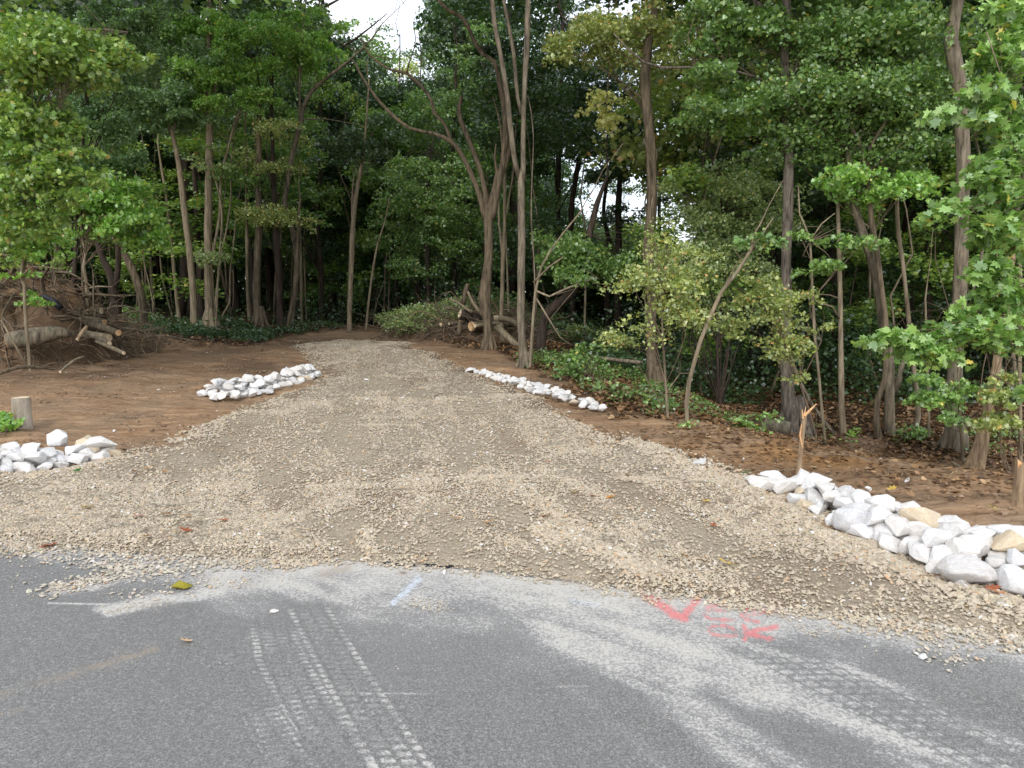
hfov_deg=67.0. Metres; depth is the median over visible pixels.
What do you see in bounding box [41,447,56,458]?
rock
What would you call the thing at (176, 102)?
tree
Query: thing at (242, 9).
forest tree
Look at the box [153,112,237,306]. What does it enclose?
forest tree
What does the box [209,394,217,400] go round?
rock
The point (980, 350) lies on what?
forest tree
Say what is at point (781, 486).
rock
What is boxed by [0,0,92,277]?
forest tree
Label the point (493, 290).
sapling
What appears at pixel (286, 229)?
sapling
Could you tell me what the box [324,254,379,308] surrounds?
sapling
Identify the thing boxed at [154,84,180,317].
tree
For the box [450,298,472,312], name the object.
branch
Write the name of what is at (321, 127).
sapling
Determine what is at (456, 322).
log
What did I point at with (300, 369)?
rock
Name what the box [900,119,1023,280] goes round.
sapling
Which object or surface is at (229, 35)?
tree
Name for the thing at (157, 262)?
forest tree
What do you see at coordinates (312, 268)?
sapling
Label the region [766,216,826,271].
sapling
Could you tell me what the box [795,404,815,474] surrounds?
broken stake
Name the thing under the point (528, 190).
sapling
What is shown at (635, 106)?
sapling
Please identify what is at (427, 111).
sapling
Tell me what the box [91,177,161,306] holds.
sapling
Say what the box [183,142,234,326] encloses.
sapling
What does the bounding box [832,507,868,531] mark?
rock
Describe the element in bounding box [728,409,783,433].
shrub
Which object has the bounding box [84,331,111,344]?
log
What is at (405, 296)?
sapling
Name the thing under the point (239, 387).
rock
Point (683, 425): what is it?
shrub
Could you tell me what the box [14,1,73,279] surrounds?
forest tree
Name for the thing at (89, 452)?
rock
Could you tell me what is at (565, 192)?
forest tree
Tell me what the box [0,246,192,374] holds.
root pile
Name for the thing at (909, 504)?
rock
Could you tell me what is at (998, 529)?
rock
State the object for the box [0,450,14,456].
rock
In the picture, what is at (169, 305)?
sapling
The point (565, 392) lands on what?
rock
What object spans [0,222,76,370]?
sapling
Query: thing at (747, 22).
tree
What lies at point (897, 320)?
forest tree
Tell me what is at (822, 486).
rock
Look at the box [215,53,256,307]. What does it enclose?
sapling
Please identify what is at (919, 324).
sapling
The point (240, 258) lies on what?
sapling
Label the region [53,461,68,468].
rock
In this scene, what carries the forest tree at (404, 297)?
on the ground at (188, 407)
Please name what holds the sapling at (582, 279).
on the ground at (188, 407)
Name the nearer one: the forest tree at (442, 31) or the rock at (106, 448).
the rock at (106, 448)
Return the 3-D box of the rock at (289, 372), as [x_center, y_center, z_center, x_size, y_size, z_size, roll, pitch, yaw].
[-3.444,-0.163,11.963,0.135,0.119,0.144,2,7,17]
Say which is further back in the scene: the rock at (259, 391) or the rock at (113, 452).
the rock at (259, 391)
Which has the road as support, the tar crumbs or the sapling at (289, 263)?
the tar crumbs
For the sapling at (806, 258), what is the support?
on the ground at (188, 407)
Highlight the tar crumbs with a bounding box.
[383,561,453,568]
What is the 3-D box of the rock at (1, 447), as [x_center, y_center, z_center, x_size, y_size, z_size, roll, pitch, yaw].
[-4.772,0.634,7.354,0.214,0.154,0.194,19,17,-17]
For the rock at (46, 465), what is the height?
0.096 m
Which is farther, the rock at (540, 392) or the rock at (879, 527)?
the rock at (540, 392)
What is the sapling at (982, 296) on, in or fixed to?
on the ground at (188, 407)
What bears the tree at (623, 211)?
on the ground at (188, 407)
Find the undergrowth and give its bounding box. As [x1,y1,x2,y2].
[90,264,1023,405]
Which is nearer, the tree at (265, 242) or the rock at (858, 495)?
the rock at (858, 495)
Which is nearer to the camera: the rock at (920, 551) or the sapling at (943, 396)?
the rock at (920, 551)
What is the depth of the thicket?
51.26 m
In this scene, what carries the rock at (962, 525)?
on the rock
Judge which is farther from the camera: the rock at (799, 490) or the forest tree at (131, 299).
the forest tree at (131, 299)
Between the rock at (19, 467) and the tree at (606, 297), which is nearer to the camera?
the rock at (19, 467)
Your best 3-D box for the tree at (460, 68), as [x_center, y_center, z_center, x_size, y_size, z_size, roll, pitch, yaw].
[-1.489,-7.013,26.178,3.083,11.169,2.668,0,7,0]
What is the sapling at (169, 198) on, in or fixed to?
on the ground at (188, 407)
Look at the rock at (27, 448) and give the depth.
7.17 m
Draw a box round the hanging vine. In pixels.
[574,0,629,137]
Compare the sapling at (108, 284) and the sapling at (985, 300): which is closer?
the sapling at (985, 300)
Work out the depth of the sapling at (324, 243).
34.28 m
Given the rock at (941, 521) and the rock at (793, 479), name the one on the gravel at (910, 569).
the rock at (793, 479)
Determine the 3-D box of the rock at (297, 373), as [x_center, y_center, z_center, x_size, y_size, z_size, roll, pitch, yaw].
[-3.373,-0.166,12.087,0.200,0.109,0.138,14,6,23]
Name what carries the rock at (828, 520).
on the ground at (188, 407)
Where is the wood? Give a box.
[52,239,851,324]
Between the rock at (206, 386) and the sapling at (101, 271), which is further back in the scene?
the sapling at (101, 271)
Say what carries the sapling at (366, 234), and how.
on the ground at (188, 407)
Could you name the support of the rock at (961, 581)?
on the ground at (188, 407)
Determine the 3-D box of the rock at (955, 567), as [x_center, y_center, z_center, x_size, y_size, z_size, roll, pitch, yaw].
[2.506,1.025,4.244,0.273,0.148,0.189,6,12,-6]
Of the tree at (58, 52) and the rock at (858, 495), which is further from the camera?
the tree at (58, 52)
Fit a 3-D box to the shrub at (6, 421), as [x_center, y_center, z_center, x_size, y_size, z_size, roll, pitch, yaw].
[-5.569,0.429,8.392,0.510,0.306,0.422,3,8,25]
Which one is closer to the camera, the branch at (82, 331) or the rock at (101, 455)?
the rock at (101, 455)
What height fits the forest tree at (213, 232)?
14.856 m
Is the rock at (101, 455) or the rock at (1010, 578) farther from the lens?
the rock at (101, 455)
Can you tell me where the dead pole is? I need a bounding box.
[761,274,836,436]
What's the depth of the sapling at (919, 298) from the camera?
33.05 m
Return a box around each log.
[4,326,74,349]
[73,315,106,324]
[76,319,120,335]
[79,330,111,340]
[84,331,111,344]
[89,306,102,313]
[94,340,125,354]
[439,323,454,327]
[448,320,469,324]
[458,309,530,330]
[468,320,493,330]
[474,321,511,327]
[493,315,526,330]
[494,324,517,345]
[592,355,642,363]
[761,417,791,434]
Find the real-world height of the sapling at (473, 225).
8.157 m
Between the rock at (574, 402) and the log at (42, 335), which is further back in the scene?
the log at (42, 335)
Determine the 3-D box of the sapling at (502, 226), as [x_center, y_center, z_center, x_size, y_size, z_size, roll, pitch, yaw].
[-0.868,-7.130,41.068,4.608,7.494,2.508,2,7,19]
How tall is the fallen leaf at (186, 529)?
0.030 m
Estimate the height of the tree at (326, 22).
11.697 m
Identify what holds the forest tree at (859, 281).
on the ground at (188, 407)
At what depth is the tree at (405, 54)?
29.52 m
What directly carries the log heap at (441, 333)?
on the ground at (188, 407)
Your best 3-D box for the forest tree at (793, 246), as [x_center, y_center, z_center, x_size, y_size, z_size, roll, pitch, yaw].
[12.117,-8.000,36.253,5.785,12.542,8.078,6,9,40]
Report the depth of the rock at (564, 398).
10.11 m
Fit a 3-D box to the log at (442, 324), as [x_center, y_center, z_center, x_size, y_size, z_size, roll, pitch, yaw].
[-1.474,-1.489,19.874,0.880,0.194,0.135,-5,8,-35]
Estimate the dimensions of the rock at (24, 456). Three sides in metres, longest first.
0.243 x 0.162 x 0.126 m
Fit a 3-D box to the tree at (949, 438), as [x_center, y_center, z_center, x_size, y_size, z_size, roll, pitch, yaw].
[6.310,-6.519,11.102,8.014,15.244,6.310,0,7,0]
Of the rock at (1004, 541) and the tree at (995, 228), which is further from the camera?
the tree at (995, 228)
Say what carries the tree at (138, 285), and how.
on the ground at (188, 407)
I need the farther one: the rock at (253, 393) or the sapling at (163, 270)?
the sapling at (163, 270)
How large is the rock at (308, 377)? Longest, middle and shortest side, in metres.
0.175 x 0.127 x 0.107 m
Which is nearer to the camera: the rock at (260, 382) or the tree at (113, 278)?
the rock at (260, 382)
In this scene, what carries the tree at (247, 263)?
on the ground at (188, 407)
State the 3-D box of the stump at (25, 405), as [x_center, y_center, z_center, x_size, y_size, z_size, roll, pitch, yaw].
[-5.539,0.372,8.742,0.247,0.446,0.244,0,7,0]
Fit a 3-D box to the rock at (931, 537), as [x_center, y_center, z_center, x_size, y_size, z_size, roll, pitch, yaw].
[2.550,0.927,4.625,0.191,0.112,0.144,3,7,23]
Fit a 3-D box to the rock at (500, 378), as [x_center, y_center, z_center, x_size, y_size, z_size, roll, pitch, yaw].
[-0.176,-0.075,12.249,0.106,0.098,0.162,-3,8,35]
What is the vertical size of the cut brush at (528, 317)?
1.165 m
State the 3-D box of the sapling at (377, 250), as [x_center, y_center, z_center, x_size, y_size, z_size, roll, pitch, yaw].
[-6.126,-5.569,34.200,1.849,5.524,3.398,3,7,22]
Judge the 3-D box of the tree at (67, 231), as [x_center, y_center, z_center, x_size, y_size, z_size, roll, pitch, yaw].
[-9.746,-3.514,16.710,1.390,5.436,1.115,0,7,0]
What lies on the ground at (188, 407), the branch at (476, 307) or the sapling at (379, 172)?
the sapling at (379, 172)
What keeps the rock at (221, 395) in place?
on the ground at (188, 407)
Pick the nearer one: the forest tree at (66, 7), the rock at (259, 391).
the rock at (259, 391)
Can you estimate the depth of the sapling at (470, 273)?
30.20 m
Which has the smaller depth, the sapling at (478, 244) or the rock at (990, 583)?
the rock at (990, 583)
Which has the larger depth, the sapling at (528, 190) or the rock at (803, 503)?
the sapling at (528, 190)
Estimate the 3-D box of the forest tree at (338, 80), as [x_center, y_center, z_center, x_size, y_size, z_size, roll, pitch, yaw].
[-9.041,-9.712,32.349,6.120,14.172,7.328,-4,8,-29]
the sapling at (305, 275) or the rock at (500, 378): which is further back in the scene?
the sapling at (305, 275)
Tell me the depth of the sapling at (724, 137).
17.01 m
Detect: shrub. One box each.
[0,411,24,435]
[122,305,164,321]
[553,341,607,380]
[556,323,636,352]
[677,419,700,427]
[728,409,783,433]
[839,428,873,445]
[897,425,928,441]
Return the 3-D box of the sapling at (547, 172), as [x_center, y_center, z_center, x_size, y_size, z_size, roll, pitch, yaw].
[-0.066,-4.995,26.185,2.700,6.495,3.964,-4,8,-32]
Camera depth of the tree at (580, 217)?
32.27 m
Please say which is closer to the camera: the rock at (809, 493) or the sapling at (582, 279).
the rock at (809, 493)
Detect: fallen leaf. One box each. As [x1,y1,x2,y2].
[180,526,192,530]
[986,584,1001,589]
[989,588,1005,593]
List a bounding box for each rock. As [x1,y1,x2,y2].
[0,442,17,451]
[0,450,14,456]
[0,457,14,468]
[0,464,13,471]
[3,441,20,450]
[6,453,22,461]
[13,447,21,453]
[13,461,29,465]
[14,462,35,472]
[19,454,36,467]
[21,442,40,453]
[24,451,46,462]
[36,456,56,465]
[36,462,52,470]
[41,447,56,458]
[46,429,67,446]
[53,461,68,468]
[54,451,65,461]
[65,446,70,454]
[67,444,84,454]
[67,453,88,463]
[75,435,99,452]
[76,447,94,460]
[83,436,117,447]
[89,451,110,460]
[99,446,115,451]
[108,449,120,456]
[197,390,207,396]
[203,384,215,388]
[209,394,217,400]
[213,379,219,387]
[217,391,228,399]
[223,383,234,389]
[229,390,240,398]
[235,384,243,390]
[236,378,247,383]
[240,389,248,397]
[242,374,253,382]
[249,383,258,388]
[249,388,261,394]
[249,391,256,396]
[254,375,262,379]
[254,379,266,386]
[263,375,274,383]
[263,388,273,393]
[269,371,280,380]
[270,609,278,612]
[273,384,280,389]
[278,381,290,387]
[285,369,294,376]
[290,365,305,373]
[294,370,302,376]
[294,380,302,383]
[303,375,312,380]
[465,367,475,371]
[490,375,500,379]
[498,376,504,381]
[511,380,520,385]
[517,384,523,388]
[526,387,534,392]
[535,390,545,393]
[552,391,563,398]
[561,396,569,401]
[563,390,570,394]
[568,399,578,404]
[578,399,588,407]
[586,397,594,402]
[588,404,597,409]
[595,404,606,411]
[692,458,705,464]
[745,475,778,491]
[760,470,785,477]
[773,479,799,494]
[786,477,800,485]
[786,493,805,503]
[794,485,804,493]
[795,498,814,508]
[796,468,809,484]
[801,472,832,489]
[804,487,822,501]
[808,504,825,514]
[811,497,819,503]
[814,481,834,493]
[815,499,831,509]
[822,490,840,502]
[825,513,832,525]
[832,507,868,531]
[833,496,853,508]
[836,485,853,496]
[841,502,874,511]
[846,523,873,538]
[849,489,870,502]
[864,494,895,511]
[865,505,892,525]
[872,522,894,541]
[878,532,901,552]
[884,514,910,536]
[895,501,900,507]
[897,501,920,514]
[898,507,940,527]
[898,537,921,554]
[901,535,921,540]
[907,541,931,563]
[908,521,931,536]
[918,653,927,659]
[921,527,952,546]
[925,558,941,573]
[928,545,952,560]
[936,553,997,581]
[937,518,945,524]
[937,522,963,536]
[941,515,970,527]
[945,537,980,554]
[948,521,967,529]
[951,580,972,583]
[959,534,992,557]
[962,525,994,536]
[968,528,995,537]
[975,581,995,585]
[984,555,1004,568]
[987,524,1017,534]
[987,549,1007,563]
[991,529,1023,551]
[994,564,1023,597]
[1007,548,1023,566]
[1011,525,1023,537]
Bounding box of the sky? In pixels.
[0,0,700,288]
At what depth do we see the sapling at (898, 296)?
18.14 m
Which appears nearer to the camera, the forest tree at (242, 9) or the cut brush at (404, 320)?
the cut brush at (404, 320)
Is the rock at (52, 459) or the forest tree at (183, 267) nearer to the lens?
the rock at (52, 459)
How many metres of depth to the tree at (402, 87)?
27.82 m
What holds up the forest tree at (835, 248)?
on the ground at (188, 407)
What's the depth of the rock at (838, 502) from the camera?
5.37 m
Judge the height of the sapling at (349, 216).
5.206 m
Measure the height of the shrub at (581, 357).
0.627 m
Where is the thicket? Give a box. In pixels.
[3,238,971,330]
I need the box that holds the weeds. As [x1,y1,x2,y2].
[650,395,1023,455]
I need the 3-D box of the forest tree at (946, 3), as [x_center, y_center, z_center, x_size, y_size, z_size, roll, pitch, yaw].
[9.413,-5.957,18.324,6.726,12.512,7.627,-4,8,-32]
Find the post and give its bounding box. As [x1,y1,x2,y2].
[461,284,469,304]
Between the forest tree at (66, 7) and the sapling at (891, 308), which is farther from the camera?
the forest tree at (66, 7)
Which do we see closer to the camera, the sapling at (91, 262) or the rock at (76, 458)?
the rock at (76, 458)
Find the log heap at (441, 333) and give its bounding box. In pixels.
[348,279,582,342]
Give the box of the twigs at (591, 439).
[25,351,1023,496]
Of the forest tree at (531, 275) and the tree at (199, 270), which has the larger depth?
the forest tree at (531, 275)
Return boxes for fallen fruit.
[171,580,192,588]
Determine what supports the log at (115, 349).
on the root pile
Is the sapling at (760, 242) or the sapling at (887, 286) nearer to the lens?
the sapling at (760, 242)
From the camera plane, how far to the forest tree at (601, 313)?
42.49 m
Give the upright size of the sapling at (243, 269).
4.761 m
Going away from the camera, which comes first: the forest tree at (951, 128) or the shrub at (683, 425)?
the shrub at (683, 425)
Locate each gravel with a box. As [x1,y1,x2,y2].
[0,339,1023,652]
[0,538,1023,763]
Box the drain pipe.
[40,294,63,309]
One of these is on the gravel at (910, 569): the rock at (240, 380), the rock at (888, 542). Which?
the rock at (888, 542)
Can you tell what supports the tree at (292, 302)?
on the ground at (188, 407)
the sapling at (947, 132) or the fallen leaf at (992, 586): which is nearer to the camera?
the fallen leaf at (992, 586)
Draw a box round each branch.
[76,325,87,340]
[445,306,459,311]
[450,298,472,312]
[467,291,481,316]
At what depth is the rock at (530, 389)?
11.29 m
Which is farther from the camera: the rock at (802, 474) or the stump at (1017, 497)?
the rock at (802, 474)
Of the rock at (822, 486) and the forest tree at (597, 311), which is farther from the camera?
the forest tree at (597, 311)
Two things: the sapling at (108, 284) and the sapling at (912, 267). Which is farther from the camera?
the sapling at (108, 284)
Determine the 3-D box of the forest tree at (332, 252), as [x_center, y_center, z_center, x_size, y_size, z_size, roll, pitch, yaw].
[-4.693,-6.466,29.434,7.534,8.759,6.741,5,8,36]
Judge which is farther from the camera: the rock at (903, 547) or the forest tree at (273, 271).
the forest tree at (273, 271)
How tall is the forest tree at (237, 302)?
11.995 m
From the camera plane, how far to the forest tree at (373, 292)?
34.12 m
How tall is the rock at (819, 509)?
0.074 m
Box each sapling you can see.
[0,131,133,292]
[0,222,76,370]
[1,179,88,267]
[36,136,174,306]
[65,202,147,304]
[68,186,134,311]
[80,116,166,294]
[80,240,136,303]
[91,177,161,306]
[93,250,114,306]
[94,162,193,313]
[108,131,204,311]
[109,244,179,293]
[121,121,265,318]
[127,122,269,306]
[133,142,217,301]
[147,192,195,308]
[153,134,172,314]
[162,195,223,287]
[170,175,291,303]
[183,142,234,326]
[191,108,333,318]
[214,161,239,310]
[214,256,244,304]
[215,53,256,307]
[215,153,309,293]
[219,179,233,317]
[228,98,301,237]
[234,238,244,251]
[236,224,272,290]
[236,238,273,271]
[241,169,369,306]
[243,74,329,300]
[261,252,281,305]
[262,194,345,294]
[268,205,337,264]
[271,228,338,294]
[281,225,305,305]
[282,178,379,297]
[290,196,371,306]
[298,138,302,320]
[301,183,406,322]
[301,204,306,319]
[307,81,386,300]
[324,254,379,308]
[341,98,444,322]
[343,177,408,321]
[347,198,377,316]
[365,197,389,329]
[373,286,382,323]
[382,251,416,309]
[386,206,500,309]
[392,86,471,236]
[404,242,446,299]
[431,119,559,309]
[448,224,496,301]
[452,39,583,316]
[460,217,499,281]
[461,143,564,266]
[461,177,532,294]
[464,84,594,313]
[468,138,506,253]
[475,193,517,298]
[483,117,564,273]
[499,179,537,261]
[528,144,622,368]
[536,88,681,344]
[593,197,728,417]
[615,77,797,392]
[653,71,760,382]
[661,56,772,378]
[684,181,788,420]
[686,136,872,395]
[704,245,836,441]
[728,197,830,349]
[762,159,832,346]
[766,196,949,379]
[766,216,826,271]
[769,218,823,302]
[786,187,889,441]
[792,205,902,346]
[793,199,827,303]
[793,221,821,332]
[794,74,1023,384]
[798,207,904,329]
[815,152,985,400]
[821,145,894,293]
[834,166,904,357]
[846,235,920,333]
[853,161,979,331]
[854,267,868,321]
[864,228,951,324]
[873,171,978,323]
[886,167,1023,331]
[890,218,950,322]
[894,23,1023,385]
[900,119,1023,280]
[901,350,983,461]
[912,144,979,367]
[918,197,977,260]
[924,232,932,437]
[964,111,1023,471]
[967,226,1023,352]
[971,201,1023,376]
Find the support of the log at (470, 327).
on the log heap at (441, 333)
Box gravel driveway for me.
[0,340,1023,634]
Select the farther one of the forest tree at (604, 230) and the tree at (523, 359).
the forest tree at (604, 230)
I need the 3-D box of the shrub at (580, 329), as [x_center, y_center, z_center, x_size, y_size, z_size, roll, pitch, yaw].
[2.271,-1.208,20.748,2.182,0.994,1.562,2,7,13]
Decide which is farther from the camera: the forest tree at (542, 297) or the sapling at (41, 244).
the forest tree at (542, 297)
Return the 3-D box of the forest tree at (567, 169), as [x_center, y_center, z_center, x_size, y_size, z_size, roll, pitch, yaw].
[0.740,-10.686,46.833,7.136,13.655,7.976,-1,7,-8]
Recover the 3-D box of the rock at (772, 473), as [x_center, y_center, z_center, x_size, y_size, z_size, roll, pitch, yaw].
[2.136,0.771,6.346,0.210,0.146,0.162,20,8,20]
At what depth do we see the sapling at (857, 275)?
30.69 m
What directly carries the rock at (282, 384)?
on the ground at (188, 407)
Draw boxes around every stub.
[59,356,84,372]
[456,321,462,335]
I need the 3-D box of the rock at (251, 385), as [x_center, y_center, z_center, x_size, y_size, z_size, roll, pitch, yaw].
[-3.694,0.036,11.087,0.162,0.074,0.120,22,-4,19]
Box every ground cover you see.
[106,314,343,341]
[512,336,823,414]
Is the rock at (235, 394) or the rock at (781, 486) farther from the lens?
the rock at (235, 394)
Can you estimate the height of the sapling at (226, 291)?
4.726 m
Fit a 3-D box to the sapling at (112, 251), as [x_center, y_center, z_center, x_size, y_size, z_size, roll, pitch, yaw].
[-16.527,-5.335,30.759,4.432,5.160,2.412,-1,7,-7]
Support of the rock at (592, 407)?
on the ground at (188, 407)
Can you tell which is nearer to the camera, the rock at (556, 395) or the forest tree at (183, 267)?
the rock at (556, 395)
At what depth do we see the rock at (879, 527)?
4.96 m
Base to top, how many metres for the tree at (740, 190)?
5.689 m
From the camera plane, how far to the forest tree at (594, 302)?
39.25 m
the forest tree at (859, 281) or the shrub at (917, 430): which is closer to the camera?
the shrub at (917, 430)
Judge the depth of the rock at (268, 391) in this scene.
11.12 m
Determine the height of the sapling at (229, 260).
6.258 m
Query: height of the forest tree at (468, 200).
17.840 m
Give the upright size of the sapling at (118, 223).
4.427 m
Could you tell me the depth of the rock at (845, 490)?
5.56 m
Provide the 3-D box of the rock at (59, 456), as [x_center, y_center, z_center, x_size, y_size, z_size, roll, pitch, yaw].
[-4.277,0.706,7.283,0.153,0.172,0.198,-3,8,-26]
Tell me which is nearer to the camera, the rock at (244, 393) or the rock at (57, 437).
the rock at (57, 437)
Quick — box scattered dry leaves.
[176,338,1017,511]
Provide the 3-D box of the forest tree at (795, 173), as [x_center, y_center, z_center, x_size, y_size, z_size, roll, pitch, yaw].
[8.075,-7.257,22.880,6.876,14.043,4.924,-3,7,-22]
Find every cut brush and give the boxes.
[374,293,472,336]
[457,296,563,321]
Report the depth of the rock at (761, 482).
6.12 m
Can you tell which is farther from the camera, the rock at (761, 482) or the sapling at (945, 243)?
the sapling at (945, 243)
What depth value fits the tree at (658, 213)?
29.36 m
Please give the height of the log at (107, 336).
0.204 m
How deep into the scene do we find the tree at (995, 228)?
6.80 m
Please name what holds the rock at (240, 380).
on the rock
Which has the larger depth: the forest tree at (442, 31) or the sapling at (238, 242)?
the sapling at (238, 242)
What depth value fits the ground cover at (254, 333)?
19.79 m
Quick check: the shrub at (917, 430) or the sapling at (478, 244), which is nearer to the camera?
the shrub at (917, 430)
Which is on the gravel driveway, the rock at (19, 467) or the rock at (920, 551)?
the rock at (19, 467)
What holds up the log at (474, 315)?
on the log heap at (441, 333)
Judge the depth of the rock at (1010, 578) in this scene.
4.12 m
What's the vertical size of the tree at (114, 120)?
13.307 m
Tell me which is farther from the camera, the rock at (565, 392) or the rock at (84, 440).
the rock at (565, 392)
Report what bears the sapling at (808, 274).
on the ground at (188, 407)
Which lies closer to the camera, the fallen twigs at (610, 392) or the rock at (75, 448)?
the rock at (75, 448)
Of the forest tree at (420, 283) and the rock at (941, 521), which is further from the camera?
the forest tree at (420, 283)
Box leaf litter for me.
[135,317,1023,471]
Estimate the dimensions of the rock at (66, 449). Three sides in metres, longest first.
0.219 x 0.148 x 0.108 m
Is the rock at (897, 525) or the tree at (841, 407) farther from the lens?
the tree at (841, 407)
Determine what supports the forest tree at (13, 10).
on the ground at (188, 407)
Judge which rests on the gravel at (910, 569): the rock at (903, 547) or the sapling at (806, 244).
the rock at (903, 547)
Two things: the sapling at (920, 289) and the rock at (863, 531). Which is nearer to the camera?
the rock at (863, 531)
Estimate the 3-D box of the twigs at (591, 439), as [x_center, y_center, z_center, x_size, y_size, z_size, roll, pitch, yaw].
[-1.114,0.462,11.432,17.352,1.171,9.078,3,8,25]
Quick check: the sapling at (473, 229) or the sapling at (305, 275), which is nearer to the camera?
the sapling at (305, 275)
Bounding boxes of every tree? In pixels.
[0,0,90,268]
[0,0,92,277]
[0,0,150,281]
[0,0,320,269]
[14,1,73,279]
[38,0,291,287]
[39,92,85,278]
[43,0,267,316]
[43,85,169,325]
[56,0,295,312]
[66,1,178,309]
[72,15,232,323]
[91,176,121,322]
[95,2,178,307]
[102,242,133,302]
[126,0,294,329]
[134,15,244,308]
[137,145,155,311]
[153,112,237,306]
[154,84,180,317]
[158,37,294,311]
[163,94,298,318]
[183,115,203,318]
[207,0,317,326]
[224,0,368,319]
[227,2,375,312]
[229,14,304,310]
[230,8,322,327]
[231,112,326,306]
[237,0,405,325]
[238,0,398,318]
[243,55,250,319]
[285,146,300,326]
[288,16,401,301]
[290,65,392,320]
[292,76,449,315]
[293,87,491,311]
[297,76,418,311]
[304,29,415,330]
[308,79,359,306]
[323,59,457,316]
[352,0,633,349]
[360,82,477,305]
[361,125,486,311]
[365,0,452,214]
[392,57,436,101]
[402,281,407,305]
[408,82,477,292]
[411,0,521,279]
[413,3,555,309]
[423,11,503,296]
[424,0,612,309]
[432,147,501,297]
[474,152,583,308]
[477,238,550,308]
[490,0,695,367]
[490,64,506,341]
[493,75,591,308]
[493,154,585,303]
[505,238,643,323]
[512,0,639,326]
[513,40,654,326]
[516,223,637,323]
[529,134,677,355]
[541,0,715,388]
[546,154,642,325]
[552,288,623,329]
[556,294,659,326]
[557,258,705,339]
[567,94,670,344]
[572,83,612,339]
[578,0,883,380]
[578,225,757,338]
[579,249,668,331]
[586,120,703,271]
[587,222,631,241]
[598,0,804,364]
[612,0,817,439]
[626,0,688,343]
[643,120,812,405]
[678,127,806,334]
[680,15,873,281]
[682,203,837,303]
[698,38,862,362]
[720,0,1009,435]
[733,102,840,231]
[739,209,816,335]
[761,0,1020,453]
[791,119,894,378]
[792,206,894,336]
[793,228,866,302]
[795,148,892,342]
[805,0,1023,377]
[810,66,942,439]
[816,120,846,434]
[846,268,924,315]
[851,0,1023,405]
[863,8,1023,372]
[871,15,976,327]
[884,62,920,426]
[914,3,1023,373]
[929,4,1007,197]
[931,8,976,321]
[962,214,1023,469]
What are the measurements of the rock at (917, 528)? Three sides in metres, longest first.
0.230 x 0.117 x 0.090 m
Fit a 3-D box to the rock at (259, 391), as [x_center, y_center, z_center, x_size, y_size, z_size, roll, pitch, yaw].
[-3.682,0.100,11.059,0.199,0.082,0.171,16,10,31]
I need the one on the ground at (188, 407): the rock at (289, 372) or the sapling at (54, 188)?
the sapling at (54, 188)
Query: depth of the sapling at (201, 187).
23.71 m
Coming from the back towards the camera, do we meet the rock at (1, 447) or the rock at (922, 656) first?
the rock at (1, 447)
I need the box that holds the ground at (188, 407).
[0,299,1023,598]
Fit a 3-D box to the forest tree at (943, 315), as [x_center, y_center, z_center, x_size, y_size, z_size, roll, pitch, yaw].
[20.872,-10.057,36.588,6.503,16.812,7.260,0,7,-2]
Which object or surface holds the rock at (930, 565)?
on the gravel at (910, 569)
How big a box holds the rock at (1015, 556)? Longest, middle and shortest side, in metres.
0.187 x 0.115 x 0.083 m
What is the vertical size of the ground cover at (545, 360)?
1.382 m
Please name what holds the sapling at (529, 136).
on the ground at (188, 407)
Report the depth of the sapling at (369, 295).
21.01 m
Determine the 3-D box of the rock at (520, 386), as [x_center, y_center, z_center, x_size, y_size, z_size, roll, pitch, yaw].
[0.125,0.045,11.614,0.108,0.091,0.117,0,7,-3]
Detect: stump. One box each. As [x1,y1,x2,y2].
[11,396,33,428]
[1010,458,1023,507]
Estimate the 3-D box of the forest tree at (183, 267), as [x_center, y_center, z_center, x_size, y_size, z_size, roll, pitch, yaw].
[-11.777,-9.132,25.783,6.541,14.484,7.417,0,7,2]
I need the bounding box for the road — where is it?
[0,541,1023,767]
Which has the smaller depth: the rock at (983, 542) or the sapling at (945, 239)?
the rock at (983, 542)
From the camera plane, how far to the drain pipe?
13.96 m
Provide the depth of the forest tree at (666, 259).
36.48 m
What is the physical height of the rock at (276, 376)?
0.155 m
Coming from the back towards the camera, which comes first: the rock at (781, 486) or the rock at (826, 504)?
the rock at (781, 486)
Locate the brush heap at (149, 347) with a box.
[74,295,200,365]
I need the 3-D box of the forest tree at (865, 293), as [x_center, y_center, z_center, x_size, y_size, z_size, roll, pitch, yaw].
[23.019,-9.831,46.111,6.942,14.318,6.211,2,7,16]
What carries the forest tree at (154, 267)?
on the ground at (188, 407)
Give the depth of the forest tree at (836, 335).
32.66 m
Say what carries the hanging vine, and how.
hanging from the tree at (599, 31)
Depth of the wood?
61.18 m
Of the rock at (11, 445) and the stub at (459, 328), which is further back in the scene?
the stub at (459, 328)
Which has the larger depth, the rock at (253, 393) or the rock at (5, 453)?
the rock at (253, 393)
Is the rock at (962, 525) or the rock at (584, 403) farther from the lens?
the rock at (584, 403)
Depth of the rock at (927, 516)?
4.85 m
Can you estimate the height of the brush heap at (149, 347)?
1.597 m
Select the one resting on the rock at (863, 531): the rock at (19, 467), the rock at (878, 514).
the rock at (878, 514)
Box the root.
[0,365,48,374]
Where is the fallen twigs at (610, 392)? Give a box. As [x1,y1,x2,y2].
[130,321,1023,468]
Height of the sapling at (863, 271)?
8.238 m
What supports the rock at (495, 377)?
on the ground at (188, 407)
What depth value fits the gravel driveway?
5.79 m
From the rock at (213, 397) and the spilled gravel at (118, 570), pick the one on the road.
the spilled gravel at (118, 570)
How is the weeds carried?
on the ground at (188, 407)

